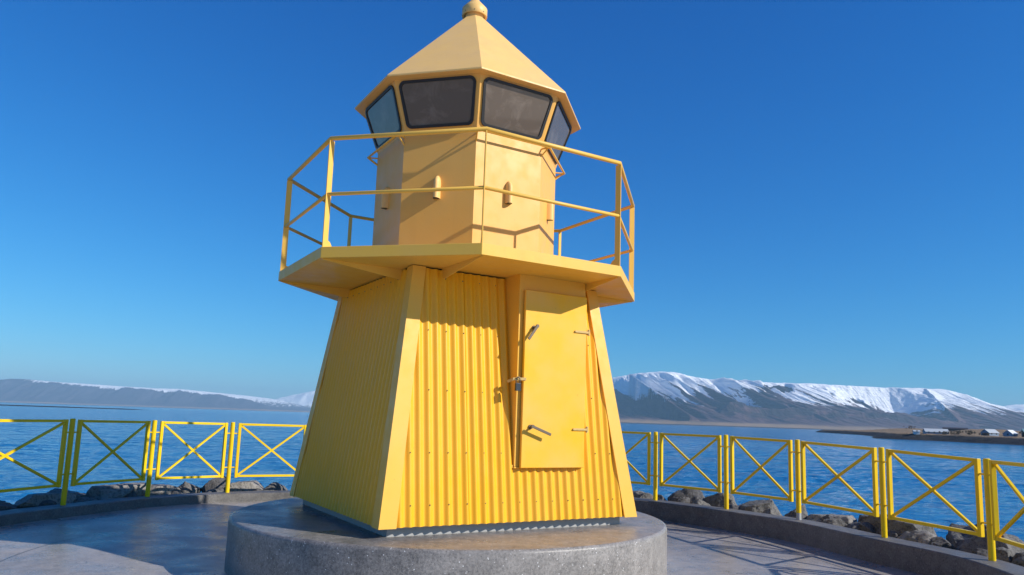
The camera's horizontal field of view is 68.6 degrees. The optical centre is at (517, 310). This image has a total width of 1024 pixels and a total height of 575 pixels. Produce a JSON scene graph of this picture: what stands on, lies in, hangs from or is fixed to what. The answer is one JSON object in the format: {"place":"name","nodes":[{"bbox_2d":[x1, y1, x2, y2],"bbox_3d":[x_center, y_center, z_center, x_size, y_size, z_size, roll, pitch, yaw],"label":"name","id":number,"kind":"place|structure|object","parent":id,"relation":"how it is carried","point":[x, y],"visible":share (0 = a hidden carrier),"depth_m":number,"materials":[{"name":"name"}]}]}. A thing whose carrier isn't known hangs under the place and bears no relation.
{"place":"outdoors","nodes":[
{"label":"outdoors","id":0,"kind":"place"},
{"bbox_2d":[0,404,138,409],"bbox_3d":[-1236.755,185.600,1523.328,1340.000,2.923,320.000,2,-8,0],"label":"islet","id":1,"kind":"object","parent":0,"point":[66,407],"visible":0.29,"depth_m":1475.53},
{"bbox_2d":[0,379,310,411],"bbox_3d":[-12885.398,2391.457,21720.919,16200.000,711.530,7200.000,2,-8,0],"label":"mountain","id":2,"kind":"structure","parent":0,"point":[28,391],"depth_m":20353.00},
{"bbox_2d":[276,391,314,407],"bbox_3d":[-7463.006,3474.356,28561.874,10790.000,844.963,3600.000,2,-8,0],"label":"mountain","id":3,"kind":"structure","parent":0,"point":[305,399],"depth_m":27902.69,"materials":[{"name":"white snow"}]},
{"bbox_2d":[0,501,920,574],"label":"plaza","id":4,"kind":"structure","parent":0,"point":[188,539],"depth_m":9.77,"materials":[{"name":"concrete"}]},
{"bbox_2d":[224,497,666,574],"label":"round plinth","id":5,"kind":"structure","parent":4,"relation":"on","point":[292,536],"depth_m":7.31,"materials":[{"name":"grey concrete"}]},
{"bbox_2d":[278,0,636,536],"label":"lighthouse","id":6,"kind":"object","parent":5,"relation":"on","point":[465,383],"visible":1,"depth_m":8.56,"materials":[{"name":"yellow paint"}]},
{"bbox_2d":[507,290,589,467],"bbox_3d":[0.382,0.771,8.454,1.051,1.962,0.185,7,-10,-31],"label":"door","id":7,"kind":"structure","parent":6,"relation":"in","point":[552,429],"depth_m":8.47,"materials":[{"name":"yellow paint"}]},
{"bbox_2d":[0,490,1023,574],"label":"kerb","id":8,"kind":"structure","parent":4,"relation":"on","point":[913,557],"depth_m":11.37,"materials":[{"name":"concrete"}]},
{"bbox_2d":[0,418,1023,560],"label":"railing fence","id":9,"kind":"object","parent":8,"relation":"on","point":[994,531],"visible":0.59,"depth_m":11.79,"materials":[{"name":"metal"}]},
{"bbox_2d":[0,402,1023,541],"bbox_3d":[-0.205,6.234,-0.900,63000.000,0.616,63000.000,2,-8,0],"label":"sea water","id":10,"kind":"structure","parent":0,"point":[41,455],"depth_m":119.61,"materials":[{"name":"blue liquid"}]},
{"bbox_2d":[0,0,1023,405],"label":"sky","id":11,"kind":"structure","parent":0,"point":[829,192],"materials":[{"name":"blue"}]},
{"bbox_2d":[612,371,1023,430],"bbox_3d":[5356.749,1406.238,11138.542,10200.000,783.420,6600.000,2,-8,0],"label":"mountain","id":12,"kind":"structure","parent":0,"point":[668,398],"depth_m":9959.08,"materials":[{"name":"white snow"}]},
{"bbox_2d":[817,428,1023,444],"bbox_3d":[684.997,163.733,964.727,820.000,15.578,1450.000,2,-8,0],"label":"headland","id":13,"kind":"structure","parent":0,"point":[906,434],"depth_m":635.02,"materials":[{"name":"brown soil"}]},
{"bbox_2d":[912,430,920,433],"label":"house","id":14,"kind":"structure","parent":13,"relation":"on","point":[916,431],"depth_m":641.55,"materials":[{"name":"white"}]},
{"bbox_2d":[922,428,948,433],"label":"house","id":15,"kind":"structure","parent":13,"relation":"on","point":[929,431],"depth_m":648.69,"materials":[{"name":"white"}]},
{"bbox_2d":[942,427,967,430],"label":"house","id":16,"kind":"structure","parent":13,"relation":"on","point":[952,428],"depth_m":1105.82,"materials":[{"name":"grey"}]},
{"bbox_2d":[980,429,998,435],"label":"house","id":17,"kind":"structure","parent":13,"relation":"on","point":[993,432],"depth_m":606.12,"materials":[{"name":"white"}]},
{"bbox_2d":[1002,430,1017,435],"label":"house","id":18,"kind":"structure","parent":13,"relation":"on","point":[1009,433],"depth_m":590.24,"materials":[{"name":"white"}]},
{"bbox_2d":[1004,404,1023,409],"bbox_3d":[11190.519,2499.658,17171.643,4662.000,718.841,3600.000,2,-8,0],"label":"mountain","id":19,"kind":"structure","parent":0,"point":[1019,407],"depth_m":16911.77,"materials":[{"name":"white snow"}]},
{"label":"rocky bank","id":20,"kind":"structure","parent":0,"visible":0},
{"bbox_2d":[0,501,18,510],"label":"boulder","id":21,"kind":"object","parent":20,"relation":"on","point":[4,505],"visible":0.48,"depth_m":11.04,"materials":[{"name":"grey stone"}]},
{"bbox_2d":[14,491,77,508],"bbox_3d":[-7.472,3.157,11.996,0.612,0.507,1.443,1,-8,9],"label":"boulder","id":22,"kind":"object","parent":20,"relation":"on","point":[32,500],"visible":0.44,"depth_m":11.72,"materials":[{"name":"grey stone"}]},
{"bbox_2d":[37,500,56,506],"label":"boulder","id":23,"kind":"object","parent":20,"relation":"on","point":[47,502],"visible":0.18,"depth_m":11.62,"materials":[{"name":"grey stone"}]},
{"bbox_2d":[47,488,88,498],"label":"boulder","id":24,"kind":"object","parent":20,"relation":"on","point":[78,495],"visible":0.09,"depth_m":12.84,"materials":[{"name":"grey stone"}]},
{"bbox_2d":[74,497,96,502],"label":"boulder","id":25,"kind":"object","parent":20,"relation":"on","point":[82,499],"visible":0.14,"depth_m":12.48,"materials":[{"name":"grey stone"}]},
{"bbox_2d":[86,482,150,499],"bbox_3d":[-7.000,3.302,13.268,0.620,0.481,1.034,-3,-9,30],"label":"boulder","id":26,"kind":"object","parent":20,"relation":"on","point":[112,491],"visible":0.49,"depth_m":13.01,"materials":[{"name":"grey stone"}]},
{"bbox_2d":[125,490,137,496],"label":"boulder","id":27,"kind":"object","parent":26,"relation":"on","point":[132,494],"visible":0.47,"depth_m":13.11,"materials":[{"name":"grey stone"}]},
{"bbox_2d":[144,484,183,495],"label":"boulder","id":28,"kind":"object","parent":20,"relation":"on","point":[160,489],"visible":0.38,"depth_m":13.61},
{"bbox_2d":[170,489,181,493],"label":"boulder","id":29,"kind":"object","parent":20,"relation":"on","point":[176,491],"visible":0.28,"depth_m":13.75,"materials":[{"name":"grey stone"}]},
{"bbox_2d":[178,481,201,492],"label":"boulder","id":30,"kind":"object","parent":20,"relation":"on","point":[185,487],"visible":0.38,"depth_m":14.20,"materials":[{"name":"grey stone"}]},
{"bbox_2d":[201,476,225,492],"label":"boulder","id":31,"kind":"object","parent":20,"relation":"on","point":[219,483],"visible":0.39,"depth_m":14.53,"materials":[{"name":"grey stone"}]},
{"bbox_2d":[205,489,222,492],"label":"boulder","id":32,"kind":"object","parent":20,"relation":"on","point":[214,490],"visible":0.13,"depth_m":14.24,"materials":[{"name":"grey stone"}]},
{"bbox_2d":[229,480,263,491],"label":"boulder","id":33,"kind":"object","parent":20,"relation":"on","point":[251,485],"visible":0.52,"depth_m":14.68,"materials":[{"name":"grey stone"}]},
{"bbox_2d":[263,482,287,490],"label":"boulder","id":34,"kind":"object","parent":20,"relation":"on","point":[274,486],"visible":0.27,"depth_m":14.94,"materials":[{"name":"grey stone"}]},
{"bbox_2d":[633,490,644,497],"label":"boulder","id":35,"kind":"object","parent":20,"relation":"on","point":[637,494],"visible":0.14,"depth_m":14.79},
{"bbox_2d":[640,493,652,498],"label":"boulder","id":36,"kind":"object","parent":35,"relation":"on","point":[647,495],"visible":0.3,"depth_m":14.64,"materials":[{"name":"grey stone"}]},
{"bbox_2d":[657,494,666,500],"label":"boulder","id":37,"kind":"object","parent":20,"relation":"on","point":[660,497],"visible":0.2,"depth_m":14.53,"materials":[{"name":"grey stone"}]},
{"bbox_2d":[667,488,704,503],"bbox_3d":[3.265,3.791,14.395,0.803,0.797,0.788,-1,-9,18],"label":"boulder","id":38,"kind":"object","parent":20,"relation":"on","point":[692,494],"visible":0.16,"depth_m":14.32,"materials":[{"name":"grey stone"}]},
{"bbox_2d":[671,496,689,502],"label":"boulder","id":39,"kind":"object","parent":38,"relation":"on","point":[682,499],"visible":0.42,"depth_m":14.12,"materials":[{"name":"grey stone"}]},
{"bbox_2d":[692,499,710,505],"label":"boulder","id":40,"kind":"object","parent":20,"relation":"on","point":[699,501],"visible":0.2,"depth_m":13.80,"materials":[{"name":"grey stone"}]},
{"bbox_2d":[704,493,736,506],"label":"boulder","id":41,"kind":"object","parent":20,"relation":"on","point":[716,500],"visible":0.15,"depth_m":13.87,"materials":[{"name":"grey stone"}]},
{"bbox_2d":[720,504,739,509],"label":"boulder","id":42,"kind":"object","parent":20,"relation":"on","point":[733,506],"visible":0.18,"depth_m":13.40,"materials":[{"name":"grey stone"}]},
{"bbox_2d":[740,499,781,515],"bbox_3d":[4.301,3.696,13.181,0.816,0.808,0.833,-5,-11,40],"label":"boulder","id":43,"kind":"object","parent":20,"relation":"on","point":[760,506],"visible":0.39,"depth_m":13.02,"materials":[{"name":"grey stone"}]},
{"bbox_2d":[763,509,778,514],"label":"boulder","id":44,"kind":"object","parent":20,"relation":"on","point":[771,511],"visible":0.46,"depth_m":12.77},
{"bbox_2d":[784,504,807,516],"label":"boulder","id":45,"kind":"object","parent":20,"relation":"on","point":[803,507],"visible":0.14,"depth_m":12.56,"materials":[{"name":"grey stone"}]},
{"bbox_2d":[788,510,806,518],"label":"boulder","id":46,"kind":"object","parent":20,"relation":"on","point":[793,514],"visible":0.21,"depth_m":12.31,"materials":[{"name":"grey stone"}]},
{"bbox_2d":[822,514,833,520],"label":"boulder","id":47,"kind":"object","parent":20,"relation":"on","point":[827,516],"visible":0.12,"depth_m":11.89,"materials":[{"name":"grey stone"}]},
{"bbox_2d":[822,517,846,526],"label":"boulder","id":48,"kind":"object","parent":47,"relation":"on","point":[837,521],"visible":0.46,"depth_m":11.57,"materials":[{"name":"grey stone"}]},
{"bbox_2d":[805,514,856,524],"bbox_3d":[5.037,3.457,12.078,0.857,0.383,0.685,-1,-9,16],"label":"boulder","id":49,"kind":"object","parent":20,"relation":"on","point":[847,519],"visible":0.34,"depth_m":12.01,"materials":[{"name":"grey stone"}]},
{"bbox_2d":[845,522,860,529],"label":"boulder","id":50,"kind":"object","parent":20,"relation":"on","point":[852,525],"visible":0.26,"depth_m":11.27,"materials":[{"name":"grey stone"}]},
{"bbox_2d":[857,522,875,533],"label":"boulder","id":51,"kind":"object","parent":50,"relation":"on","point":[866,526],"visible":0.41,"depth_m":11.07,"materials":[{"name":"grey stone"}]},
{"bbox_2d":[858,514,887,521],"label":"boulder","id":52,"kind":"object","parent":20,"relation":"on","point":[861,518],"visible":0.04,"depth_m":11.79,"materials":[{"name":"grey stone"}]},
{"bbox_2d":[887,531,897,537],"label":"boulder","id":53,"kind":"object","parent":20,"relation":"on","point":[893,534],"visible":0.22,"depth_m":10.66,"materials":[{"name":"grey stone"}]},
{"bbox_2d":[861,515,936,535],"bbox_3d":[5.616,3.406,11.184,0.970,0.719,1.312,9,-11,-40],"label":"boulder","id":54,"kind":"object","parent":20,"relation":"on","point":[899,528],"visible":0.16,"depth_m":10.77,"materials":[{"name":"grey stone"}]},
{"bbox_2d":[904,531,919,541],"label":"boulder","id":55,"kind":"object","parent":20,"relation":"on","point":[911,537],"visible":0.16,"depth_m":10.16,"materials":[{"name":"grey stone"}]},
{"bbox_2d":[897,530,936,544],"bbox_3d":[5.526,3.353,10.287,0.660,0.696,0.900,1,-8,4],"label":"boulder","id":56,"kind":"object","parent":20,"relation":"on","point":[925,536],"visible":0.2,"depth_m":10.07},
{"bbox_2d":[931,536,956,549],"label":"boulder","id":57,"kind":"object","parent":20,"relation":"on","point":[939,541],"visible":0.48,"depth_m":9.76,"materials":[{"name":"grey stone"}]},
{"bbox_2d":[946,523,971,547],"bbox_3d":[6.563,3.534,10.807,0.769,0.859,1.068,2,-8,-2],"label":"boulder","id":58,"kind":"object","parent":20,"relation":"on","point":[955,539],"visible":0.19,"depth_m":10.83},
{"bbox_2d":[967,524,986,537],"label":"boulder","id":59,"kind":"object","parent":20,"relation":"on","point":[969,536],"visible":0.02,"depth_m":10.24,"materials":[{"name":"grey stone"}]},
{"bbox_2d":[972,548,987,556],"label":"boulder","id":60,"kind":"object","parent":20,"relation":"on","point":[980,551],"visible":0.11,"depth_m":9.31,"materials":[{"name":"grey stone"}]},
{"bbox_2d":[957,529,1023,555],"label":"boulder","id":61,"kind":"object","parent":20,"relation":"on","point":[969,545],"visible":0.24,"depth_m":9.50,"materials":[{"name":"grey stone"}]},
{"bbox_2d":[1011,556,1023,566],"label":"boulder","id":62,"kind":"object","parent":20,"relation":"on","point":[1019,561],"visible":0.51,"depth_m":8.60,"materials":[{"name":"grey stone"}]},
{"bbox_2d":[1011,552,1023,561],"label":"boulder","id":63,"kind":"object","parent":20,"relation":"on","point":[1017,555],"visible":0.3,"depth_m":8.78,"materials":[{"name":"grey stone"}]},
{"bbox_2d":[996,547,1012,562],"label":"boulder","id":64,"kind":"object","parent":63,"relation":"on","point":[1004,554],"visible":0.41,"depth_m":8.92,"materials":[{"name":"grey stone"}]}
]}

